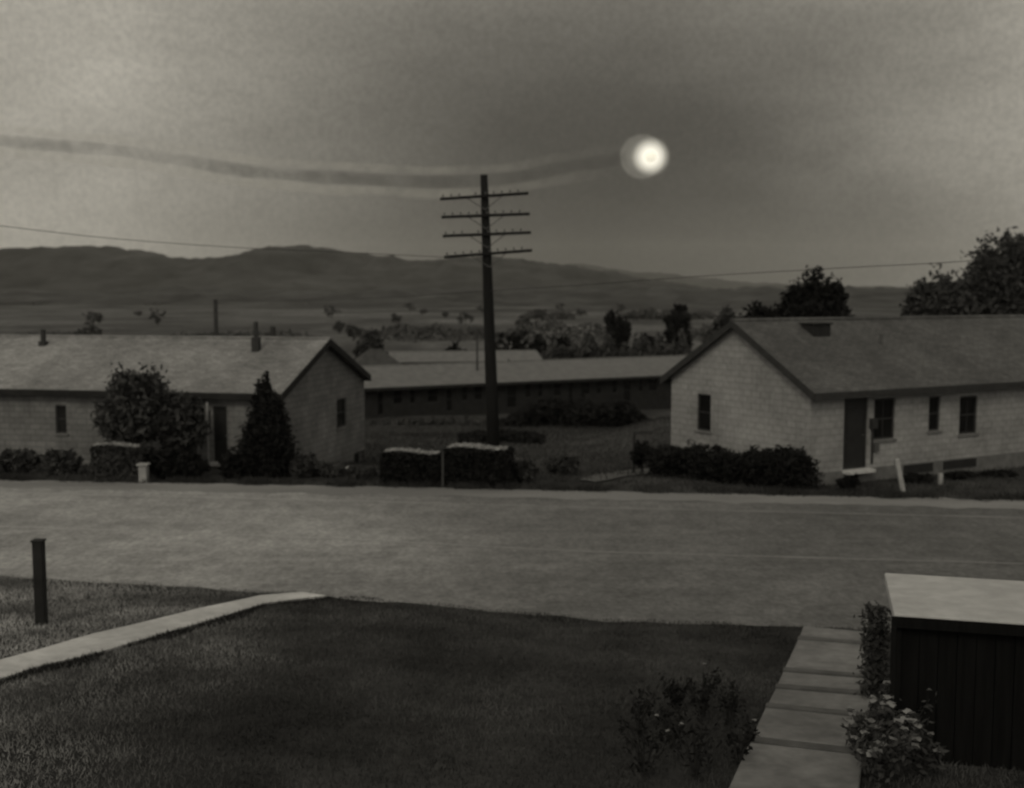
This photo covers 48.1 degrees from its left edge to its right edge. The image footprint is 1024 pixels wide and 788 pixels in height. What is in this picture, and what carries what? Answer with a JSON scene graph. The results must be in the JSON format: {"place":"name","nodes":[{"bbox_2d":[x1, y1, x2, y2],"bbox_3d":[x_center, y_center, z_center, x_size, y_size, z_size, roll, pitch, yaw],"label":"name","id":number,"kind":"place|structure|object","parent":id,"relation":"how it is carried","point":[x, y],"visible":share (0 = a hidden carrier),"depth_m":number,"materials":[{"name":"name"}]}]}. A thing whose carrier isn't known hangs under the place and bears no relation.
{"place":"outdoors","nodes":[
{"label":"outdoors","id":0,"kind":"place"},
{"bbox_2d":[0,592,325,678],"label":"path","id":1,"kind":"structure","parent":0,"point":[111,639],"depth_m":17.88,"materials":[{"name":"concrete"}]},
{"bbox_2d":[0,245,730,293],"bbox_3d":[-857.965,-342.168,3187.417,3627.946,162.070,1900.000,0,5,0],"label":"hills","id":2,"kind":"structure","parent":0,"point":[105,268],"depth_m":2937.82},
{"bbox_2d":[0,285,935,311],"bbox_3d":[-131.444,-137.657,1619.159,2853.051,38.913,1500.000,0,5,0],"label":"foothills","id":3,"kind":"structure","parent":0,"point":[637,298],"depth_m":1479.48,"materials":[{"name":"plant"}]},
{"bbox_2d":[0,480,1023,631],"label":"road","id":4,"kind":"structure","parent":0,"point":[767,591],"depth_m":25.37,"materials":[{"name":"asphalt"}]},
{"bbox_2d":[0,526,1023,563],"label":"line","id":5,"kind":"object","parent":4,"relation":"on","point":[525,548],"visible":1,"depth_m":25.44,"materials":[{"name":"paint"}]},
{"bbox_2d":[0,492,1023,517],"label":"edge line","id":6,"kind":"object","parent":4,"relation":"on","point":[516,505],"visible":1,"depth_m":30.65,"materials":[{"name":"paint"}]},
{"bbox_2d":[0,305,1023,787],"bbox_3d":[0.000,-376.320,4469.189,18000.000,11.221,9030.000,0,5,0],"label":"ground","id":7,"kind":"structure","parent":0,"point":[128,321],"depth_m":15.80,"materials":[{"name":"black plant"}]},
{"bbox_2d":[0,447,42,473],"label":"shrub","id":8,"kind":"object","parent":7,"relation":"on","point":[25,459],"visible":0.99,"depth_m":36.26,"materials":[{"name":"black plant"}]},
{"bbox_2d":[30,538,47,625],"bbox_3d":[-7.621,3.195,18.541,0.190,1.712,0.190,0,5,0],"label":"post","id":9,"kind":"object","parent":7,"relation":"on","point":[39,579],"visible":0.75,"depth_m":18.46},
{"bbox_2d":[39,447,84,476],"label":"shrub","id":10,"kind":"object","parent":7,"relation":"on","point":[56,462],"visible":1,"depth_m":35.65,"materials":[{"name":"black plant"}]},
{"bbox_2d":[73,324,102,334],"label":"tree","id":11,"kind":"object","parent":7,"relation":"on","point":[90,329],"visible":0.63,"depth_m":294.37,"materials":[{"name":"grey plant"}]},
{"bbox_2d":[82,311,103,324],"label":"tree","id":12,"kind":"object","parent":7,"relation":"on","point":[97,318],"visible":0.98,"depth_m":452.47,"materials":[{"name":"grey plant"}]},
{"bbox_2d":[89,441,146,481],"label":"hedge","id":13,"kind":"object","parent":7,"relation":"on","point":[108,460],"visible":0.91,"depth_m":34.67,"materials":[{"name":"grey plant"}]},
{"bbox_2d":[90,359,181,449],"bbox_3d":[-12.052,0.893,36.442,2.965,4.054,2.706,2,5,24],"label":"tree","id":14,"kind":"object","parent":7,"relation":"on","point":[135,410],"visible":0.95,"depth_m":35.81,"materials":[{"name":"black plant"}]},
{"bbox_2d":[136,463,150,482],"bbox_3d":[-11.081,2.473,34.538,0.344,0.784,0.339,0,5,0],"label":"stone post","id":15,"kind":"object","parent":7,"relation":"on","point":[143,469],"visible":0.79,"depth_m":34.41,"materials":[{"name":"stone"}]},
{"bbox_2d":[147,308,165,324],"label":"tree","id":16,"kind":"object","parent":7,"relation":"on","point":[157,318],"visible":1,"depth_m":490.57,"materials":[{"name":"grey plant"}]},
{"bbox_2d":[142,442,184,478],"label":"shrub","id":17,"kind":"object","parent":7,"relation":"on","point":[163,464],"visible":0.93,"depth_m":35.08,"materials":[{"name":"black plant"}]},
{"bbox_2d":[16,328,322,336],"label":"wood","id":18,"kind":"object","parent":7,"relation":"on","point":[279,333],"visible":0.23,"depth_m":298.87,"materials":[{"name":"grey plant"}]},
{"bbox_2d":[158,389,210,453],"bbox_3d":[-10.583,1.358,36.901,1.614,3.066,1.664,2,5,26],"label":"tree","id":19,"kind":"object","parent":7,"relation":"on","point":[191,426],"visible":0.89,"depth_m":36.54,"materials":[{"name":"black plant"}]},
{"bbox_2d":[0,321,370,467],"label":"brick house","id":20,"kind":"structure","parent":7,"relation":"on","point":[51,386],"depth_m":40.16,"materials":[{"name":"brick"}]},
{"bbox_2d":[54,405,68,435],"bbox_3d":[-15.464,0.898,39.413,0.534,1.051,0.180,1,5,12],"label":"window","id":21,"kind":"structure","parent":20,"relation":"in","point":[60,409],"depth_m":39.45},
{"bbox_2d":[210,406,227,465],"bbox_3d":[-9.728,1.393,38.100,0.596,1.964,0.440,1,5,12],"label":"door","id":22,"kind":"structure","parent":20,"relation":"in","point":[220,412],"depth_m":38.24,"materials":[{"name":"wood"}]},
{"bbox_2d":[336,397,348,430],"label":"window","id":23,"kind":"structure","parent":20,"relation":"in","point":[340,402],"depth_m":43.53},
{"bbox_2d":[175,450,211,477],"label":"shrub","id":24,"kind":"object","parent":7,"relation":"on","point":[189,464],"visible":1,"depth_m":34.96,"materials":[{"name":"black plant"}]},
{"bbox_2d":[213,299,218,335],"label":"utility pole","id":25,"kind":"object","parent":7,"relation":"on","point":[215,305],"visible":0.34,"depth_m":73.75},
{"bbox_2d":[217,448,253,478],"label":"shrub","id":26,"kind":"object","parent":7,"relation":"on","point":[230,466],"visible":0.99,"depth_m":35.14,"materials":[{"name":"black plant"}]},
{"bbox_2d":[230,371,301,478],"bbox_3d":[-7.691,1.111,35.880,2.204,3.711,2.194,0,5,0],"label":"evergreen tree","id":27,"kind":"object","parent":7,"relation":"on","point":[265,443],"visible":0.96,"depth_m":35.41,"materials":[{"name":"black plant"}]},
{"bbox_2d":[287,451,319,477],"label":"shrub","id":28,"kind":"object","parent":7,"relation":"on","point":[301,465],"visible":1,"depth_m":35.46,"materials":[{"name":"black plant"}]},
{"bbox_2d":[313,459,346,476],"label":"shrub","id":29,"kind":"object","parent":7,"relation":"on","point":[332,469],"visible":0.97,"depth_m":35.66,"materials":[{"name":"grey plant"}]},
{"bbox_2d":[345,324,363,340],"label":"tree","id":30,"kind":"object","parent":7,"relation":"on","point":[349,328],"visible":0.97,"depth_m":316.74,"materials":[{"name":"grey plant"}]},
{"bbox_2d":[346,464,378,478],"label":"shrub","id":31,"kind":"object","parent":7,"relation":"on","point":[358,471],"visible":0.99,"depth_m":35.15,"materials":[{"name":"black plant"}]},
{"bbox_2d":[351,329,387,358],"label":"tree","id":32,"kind":"object","parent":7,"relation":"on","point":[372,341],"visible":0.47,"depth_m":111.68,"materials":[{"name":"grey plant"}]},
{"bbox_2d":[354,349,400,365],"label":"roof","id":33,"kind":"structure","parent":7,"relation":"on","point":[375,357],"depth_m":103.00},
{"bbox_2d":[378,447,444,485],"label":"hedge","id":34,"kind":"object","parent":7,"relation":"on","point":[425,465],"visible":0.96,"depth_m":33.92,"materials":[{"name":"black plant"}]},
{"bbox_2d":[365,415,485,425],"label":"scrub","id":35,"kind":"object","parent":7,"relation":"on","point":[463,420],"visible":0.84,"depth_m":76.54,"materials":[{"name":"black plant"}]},
{"bbox_2d":[0,578,888,685],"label":"fringe grass","id":36,"kind":"structure","parent":7,"relation":"on","point":[225,617],"depth_m":18.26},
{"bbox_2d":[444,341,466,350],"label":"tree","id":37,"kind":"object","parent":7,"relation":"on","point":[454,347],"visible":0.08,"depth_m":128.04,"materials":[{"name":"grey plant"}]},
{"bbox_2d":[387,350,542,363],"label":"row building","id":38,"kind":"structure","parent":7,"relation":"on","point":[412,357],"depth_m":120.96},
{"bbox_2d":[456,312,473,324],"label":"tree","id":39,"kind":"object","parent":7,"relation":"on","point":[461,319],"visible":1,"depth_m":486.37,"materials":[{"name":"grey plant"}]},
{"bbox_2d":[441,442,515,486],"bbox_3d":[-0.996,2.153,34.103,2.202,1.398,1.090,0,5,6],"label":"hedge","id":40,"kind":"object","parent":7,"relation":"on","point":[455,469],"visible":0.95,"depth_m":33.72,"materials":[{"name":"black plant"}]},
{"bbox_2d":[440,174,531,472],"bbox_3d":[-0.699,-2.019,36.553,2.841,9.813,0.435,-2,5,0],"label":"utility pole","id":41,"kind":"object","parent":7,"relation":"on","point":[492,419],"visible":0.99,"depth_m":36.28,"materials":[{"name":"brown wood"}]},
{"bbox_2d":[3,226,448,257],"bbox_3d":[-11.234,-4.505,30.558,21.635,1.380,0.858,-3,6,-29],"label":"overhead wire","id":42,"kind":"object","parent":41,"relation":"attached to","point":[218,246],"visible":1,"depth_m":32.37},
{"bbox_2d":[490,257,1021,290],"bbox_3d":[8.521,-3.285,28.297,24.273,1.420,0.762,4,7,42],"label":"overhead wire","id":43,"kind":"object","parent":41,"relation":"attached to","point":[766,272],"visible":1,"depth_m":29.97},
{"bbox_2d":[456,428,545,445],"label":"scrub","id":44,"kind":"object","parent":7,"relation":"on","point":[508,435],"visible":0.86,"depth_m":58.22,"materials":[{"name":"black plant"}]},
{"bbox_2d":[0,574,1023,787],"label":"lawn grass","id":45,"kind":"structure","parent":7,"relation":"on","point":[58,683],"depth_m":15.10,"materials":[{"name":"plant"}]},
{"bbox_2d":[0,471,1023,500],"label":"verge grass","id":46,"kind":"structure","parent":7,"relation":"on","point":[349,482],"depth_m":33.26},
{"bbox_2d":[1,415,1023,498],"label":"slope grass","id":47,"kind":"structure","parent":7,"relation":"on","point":[462,427],"depth_m":49.43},
{"bbox_2d":[495,329,529,349],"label":"tree","id":48,"kind":"object","parent":7,"relation":"on","point":[516,343],"visible":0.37,"depth_m":137.38,"materials":[{"name":"grey plant"}]},
{"bbox_2d":[514,318,532,328],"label":"tree","id":49,"kind":"object","parent":7,"relation":"on","point":[526,321],"visible":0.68,"depth_m":374.16,"materials":[{"name":"grey plant"}]},
{"bbox_2d":[362,355,686,418],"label":"row building","id":50,"kind":"structure","parent":7,"relation":"on","point":[402,390],"depth_m":92.21,"materials":[{"name":"wood"}]},
{"bbox_2d":[377,391,383,414],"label":"door","id":51,"kind":"structure","parent":50,"relation":"in","point":[380,394],"depth_m":86.10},
{"bbox_2d":[393,390,402,404],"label":"window","id":52,"kind":"structure","parent":50,"relation":"in","point":[397,394],"depth_m":86.76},
{"bbox_2d":[428,388,437,402],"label":"window","id":53,"kind":"structure","parent":50,"relation":"in","point":[432,393],"depth_m":88.23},
{"bbox_2d":[446,388,452,411],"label":"door","id":54,"kind":"structure","parent":50,"relation":"in","point":[449,391],"depth_m":88.96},
{"bbox_2d":[474,386,482,399],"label":"window","id":55,"kind":"structure","parent":50,"relation":"in","point":[478,391],"depth_m":90.21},
{"bbox_2d":[507,385,516,407],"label":"door","id":56,"kind":"structure","parent":50,"relation":"in","point":[511,389],"depth_m":91.76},
{"bbox_2d":[554,383,561,395],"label":"window","id":57,"kind":"structure","parent":50,"relation":"in","point":[557,386],"depth_m":93.89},
{"bbox_2d":[581,382,590,394],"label":"window","id":58,"kind":"structure","parent":50,"relation":"in","point":[585,386],"depth_m":95.26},
{"bbox_2d":[624,380,630,400],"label":"door","id":59,"kind":"structure","parent":50,"relation":"in","point":[627,383],"depth_m":97.40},
{"bbox_2d":[513,458,539,481],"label":"shrub","id":60,"kind":"object","parent":7,"relation":"on","point":[527,469],"visible":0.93,"depth_m":34.60,"materials":[{"name":"black plant"}]},
{"bbox_2d":[352,315,713,341],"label":"wood","id":61,"kind":"object","parent":7,"relation":"on","point":[438,331],"visible":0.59,"depth_m":326.27,"materials":[{"name":"grey plant"}]},
{"bbox_2d":[527,333,547,353],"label":"tree","id":62,"kind":"object","parent":7,"relation":"on","point":[537,344],"visible":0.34,"depth_m":139.33,"materials":[{"name":"grey plant"}]},
{"bbox_2d":[553,335,570,353],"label":"tree","id":63,"kind":"object","parent":7,"relation":"on","point":[565,341],"visible":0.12,"depth_m":140.43,"materials":[{"name":"black plant"}]},
{"bbox_2d":[544,453,581,474],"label":"shrub","id":64,"kind":"object","parent":7,"relation":"on","point":[567,463],"visible":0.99,"depth_m":36.65,"materials":[{"name":"grey plant"}]},
{"bbox_2d":[499,392,650,428],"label":"scrub","id":65,"kind":"object","parent":7,"relation":"on","point":[548,410],"visible":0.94,"depth_m":74.31,"materials":[{"name":"black plant"}]},
{"bbox_2d":[539,328,691,359],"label":"hedgerow","id":66,"kind":"object","parent":7,"relation":"on","point":[595,350],"visible":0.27,"depth_m":134.74,"materials":[{"name":"black plant"}]},
{"bbox_2d":[518,308,714,319],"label":"wood","id":67,"kind":"object","parent":7,"relation":"on","point":[645,314],"visible":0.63,"depth_m":610.31,"materials":[{"name":"grey plant"}]},
{"bbox_2d":[603,308,631,355],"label":"tree","id":68,"kind":"object","parent":7,"relation":"on","point":[619,328],"visible":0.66,"depth_m":148.92,"materials":[{"name":"black plant"}]},
{"bbox_2d":[629,440,651,473],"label":"shrub","id":69,"kind":"object","parent":7,"relation":"on","point":[639,456],"visible":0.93,"depth_m":37.33,"materials":[{"name":"black plant"}]},
{"bbox_2d":[627,683,658,737],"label":"garden plant","id":70,"kind":"object","parent":7,"relation":"on","point":[645,706],"visible":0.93,"depth_m":13.21,"materials":[{"name":"black plant"}]},
{"bbox_2d":[633,431,652,472],"bbox_3d":[4.316,2.046,37.953,0.670,1.655,0.080,-1,5,-10],"label":"crossboard post","id":71,"kind":"object","parent":7,"relation":"on","point":[642,432],"visible":0.68,"depth_m":37.85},
{"bbox_2d":[615,706,680,778],"bbox_3d":[1.333,3.613,11.729,0.594,0.820,0.530,-3,6,-34],"label":"garden plant","id":72,"kind":"object","parent":7,"relation":"on","point":[642,769],"visible":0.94,"depth_m":11.72,"materials":[{"name":"black plant"}]},
{"bbox_2d":[643,444,689,476],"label":"shrub","id":73,"kind":"object","parent":7,"relation":"on","point":[661,460],"visible":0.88,"depth_m":36.00,"materials":[{"name":"black plant"}]},
{"bbox_2d":[648,697,690,748],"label":"garden plant","id":74,"kind":"object","parent":7,"relation":"on","point":[668,714],"visible":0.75,"depth_m":12.80,"materials":[{"name":"black plant"}]},
{"bbox_2d":[659,672,693,710],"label":"garden plant","id":75,"kind":"object","parent":7,"relation":"on","point":[672,690],"visible":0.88,"depth_m":14.26,"materials":[{"name":"black plant"}]},
{"bbox_2d":[662,303,694,354],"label":"tree","id":76,"kind":"object","parent":7,"relation":"on","point":[677,320],"visible":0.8,"depth_m":158.84,"materials":[{"name":"black plant"}]},
{"bbox_2d":[664,695,729,781],"bbox_3d":[1.897,3.584,11.817,0.666,0.878,0.691,0,5,0],"label":"garden plant","id":77,"kind":"object","parent":7,"relation":"on","point":[697,760],"visible":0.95,"depth_m":11.75,"materials":[{"name":"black plant"}]},
{"bbox_2d":[680,439,725,479],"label":"shrub","id":78,"kind":"object","parent":7,"relation":"on","point":[694,458],"visible":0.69,"depth_m":35.26,"materials":[{"name":"black plant"}]},
{"bbox_2d":[686,659,721,721],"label":"garden plant","id":79,"kind":"object","parent":7,"relation":"on","point":[704,707],"visible":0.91,"depth_m":13.78,"materials":[{"name":"black plant"}]},
{"bbox_2d":[704,303,736,338],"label":"tree","id":80,"kind":"object","parent":7,"relation":"on","point":[726,315],"visible":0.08,"depth_m":69.41,"materials":[{"name":"black plant"}]},
{"bbox_2d":[708,674,746,730],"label":"garden plant","id":81,"kind":"object","parent":7,"relation":"on","point":[730,715],"visible":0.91,"depth_m":13.59,"materials":[{"name":"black plant"}]},
{"bbox_2d":[706,447,752,484],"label":"shrub","id":82,"kind":"object","parent":7,"relation":"on","point":[724,467],"visible":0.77,"depth_m":34.60,"materials":[{"name":"black plant"}]},
{"bbox_2d":[720,704,759,765],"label":"garden plant","id":83,"kind":"object","parent":7,"relation":"on","point":[744,741],"visible":0.97,"depth_m":12.24,"materials":[{"name":"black plant"}]},
{"bbox_2d":[737,300,775,317],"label":"tree","id":84,"kind":"object","parent":7,"relation":"on","point":[759,310],"visible":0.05,"depth_m":65.67,"materials":[{"name":"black plant"}]},
{"bbox_2d":[735,445,780,486],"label":"shrub","id":85,"kind":"object","parent":7,"relation":"on","point":[752,466],"visible":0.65,"depth_m":33.99,"materials":[{"name":"black plant"}]},
{"bbox_2d":[759,444,824,489],"bbox_3d":[8.200,2.332,33.695,1.908,1.694,1.410,0,5,0],"label":"shrub","id":86,"kind":"object","parent":7,"relation":"on","point":[791,466],"visible":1,"depth_m":33.44,"materials":[{"name":"black plant"}]},
{"bbox_2d":[729,626,870,787],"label":"walkway","id":87,"kind":"structure","parent":7,"relation":"on","point":[799,741],"depth_m":13.69,"materials":[{"name":"concrete"}]},
{"bbox_2d":[772,265,854,317],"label":"tree","id":88,"kind":"object","parent":7,"relation":"on","point":[814,298],"visible":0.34,"depth_m":57.05,"materials":[{"name":"black plant"}]},
{"bbox_2d":[660,315,1023,485],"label":"brick house","id":89,"kind":"structure","parent":7,"relation":"on","point":[871,398],"depth_m":37.10,"materials":[{"name":"brick"}]},
{"bbox_2d":[694,393,711,433],"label":"window","id":90,"kind":"structure","parent":89,"relation":"in","point":[704,400],"depth_m":38.56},
{"bbox_2d":[841,398,875,474],"bbox_3d":[10.581,1.273,35.092,1.128,2.280,0.440,-3,6,-30],"label":"door","id":91,"kind":"structure","parent":89,"relation":"in","point":[855,409],"depth_m":35.22,"materials":[{"name":"wood"}]},
{"bbox_2d":[873,398,896,442],"bbox_3d":[11.592,0.805,35.788,1.052,1.357,0.180,-3,6,-30],"label":"window","id":92,"kind":"structure","parent":89,"relation":"in","point":[883,407],"depth_m":35.86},
{"bbox_2d":[927,396,941,433],"bbox_3d":[13.565,0.664,36.919,0.659,1.182,0.180,-3,6,-30],"label":"window","id":93,"kind":"structure","parent":89,"relation":"in","point":[933,425],"depth_m":36.99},
{"bbox_2d":[957,395,979,436],"bbox_3d":[14.986,0.718,37.747,1.009,1.327,0.180,-3,6,-30],"label":"window","id":94,"kind":"structure","parent":89,"relation":"in","point":[967,415],"depth_m":37.81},
{"bbox_2d":[835,473,860,491],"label":"shrub","id":95,"kind":"object","parent":7,"relation":"on","point":[851,481],"visible":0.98,"depth_m":33.12,"materials":[{"name":"black plant"}]},
{"bbox_2d":[839,695,889,760],"bbox_3d":[3.875,3.664,12.396,0.810,0.751,0.466,-4,6,-37],"label":"flowering bush","id":96,"kind":"object","parent":7,"relation":"on","point":[854,736],"visible":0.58,"depth_m":12.30,"materials":[{"name":"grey plant"}]},
{"bbox_2d":[853,600,891,702],"bbox_3d":[4.717,3.445,14.847,0.574,1.487,0.622,0,5,0],"label":"climbing shrub","id":97,"kind":"object","parent":7,"relation":"on","point":[876,658],"visible":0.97,"depth_m":14.77,"materials":[{"name":"black plant"}]},
{"bbox_2d":[851,719,921,787],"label":"flowering bush","id":98,"kind":"object","parent":7,"relation":"on","point":[876,759],"visible":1,"depth_m":11.55,"materials":[{"name":"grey plant"}]},
{"bbox_2d":[894,458,905,490],"bbox_3d":[11.250,2.482,33.236,0.138,1.235,0.128,-13,5,1],"label":"leaning post","id":99,"kind":"object","parent":7,"relation":"on","point":[899,473],"visible":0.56,"depth_m":33.17,"materials":[{"name":"white paint"}]},
{"bbox_2d":[874,680,938,761],"bbox_3d":[4.198,3.560,12.376,0.660,0.968,0.677,4,6,41],"label":"flowering bush","id":100,"kind":"object","parent":7,"relation":"on","point":[889,708],"visible":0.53,"depth_m":12.33,"materials":[{"name":"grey plant"}]},
{"bbox_2d":[902,472,935,483],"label":"shrub","id":101,"kind":"object","parent":7,"relation":"on","point":[918,477],"visible":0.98,"depth_m":35.00,"materials":[{"name":"black plant"}]},
{"bbox_2d":[891,708,948,779],"bbox_3d":[4.162,3.643,11.843,0.500,0.780,0.642,0,5,0],"label":"flowering bush","id":102,"kind":"object","parent":7,"relation":"on","point":[924,757],"visible":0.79,"depth_m":11.73,"materials":[{"name":"grey plant"}]},
{"bbox_2d":[899,262,982,315],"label":"tree","id":103,"kind":"object","parent":7,"relation":"on","point":[946,297],"visible":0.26,"depth_m":76.77,"materials":[{"name":"black plant"}]},
{"bbox_2d":[884,573,1023,770],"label":"shed","id":104,"kind":"structure","parent":7,"relation":"on","point":[957,644],"depth_m":12.27,"materials":[{"name":"wood"}]},
{"bbox_2d":[943,470,979,479],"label":"shrub","id":105,"kind":"object","parent":7,"relation":"on","point":[960,474],"visible":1,"depth_m":35.72,"materials":[{"name":"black plant"}]},
{"bbox_2d":[953,226,1023,314],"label":"tree","id":106,"kind":"object","parent":7,"relation":"on","point":[996,283],"visible":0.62,"depth_m":81.14,"materials":[{"name":"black plant"}]},
{"bbox_2d":[978,469,1018,477],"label":"shrub","id":107,"kind":"object","parent":7,"relation":"on","point":[1002,473],"visible":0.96,"depth_m":36.51,"materials":[{"name":"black plant"}]},
{"bbox_2d":[0,480,1023,508],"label":"road shoulder","id":108,"kind":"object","parent":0,"point":[943,502],"visible":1,"depth_m":32.35},
{"bbox_2d":[0,0,1023,286],"label":"sky","id":109,"kind":"structure","parent":0,"point":[784,135],"materials":[{"name":"grey"}]},
{"bbox_2d":[581,469,652,481],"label":"dirt path","id":110,"kind":"structure","parent":0,"point":[598,478],"depth_m":35.86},
{"bbox_2d":[645,150,656,162],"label":"glowing orb","id":111,"kind":"object","parent":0,"point":[650,156],"visible":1,"depth_m":412.63,"materials":[{"name":"beige"}]},
{"bbox_2d":[565,264,912,288],"bbox_3d":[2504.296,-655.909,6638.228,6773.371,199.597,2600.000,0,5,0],"label":"hills","id":112,"kind":"structure","parent":0,"point":[714,283],"depth_m":6502.14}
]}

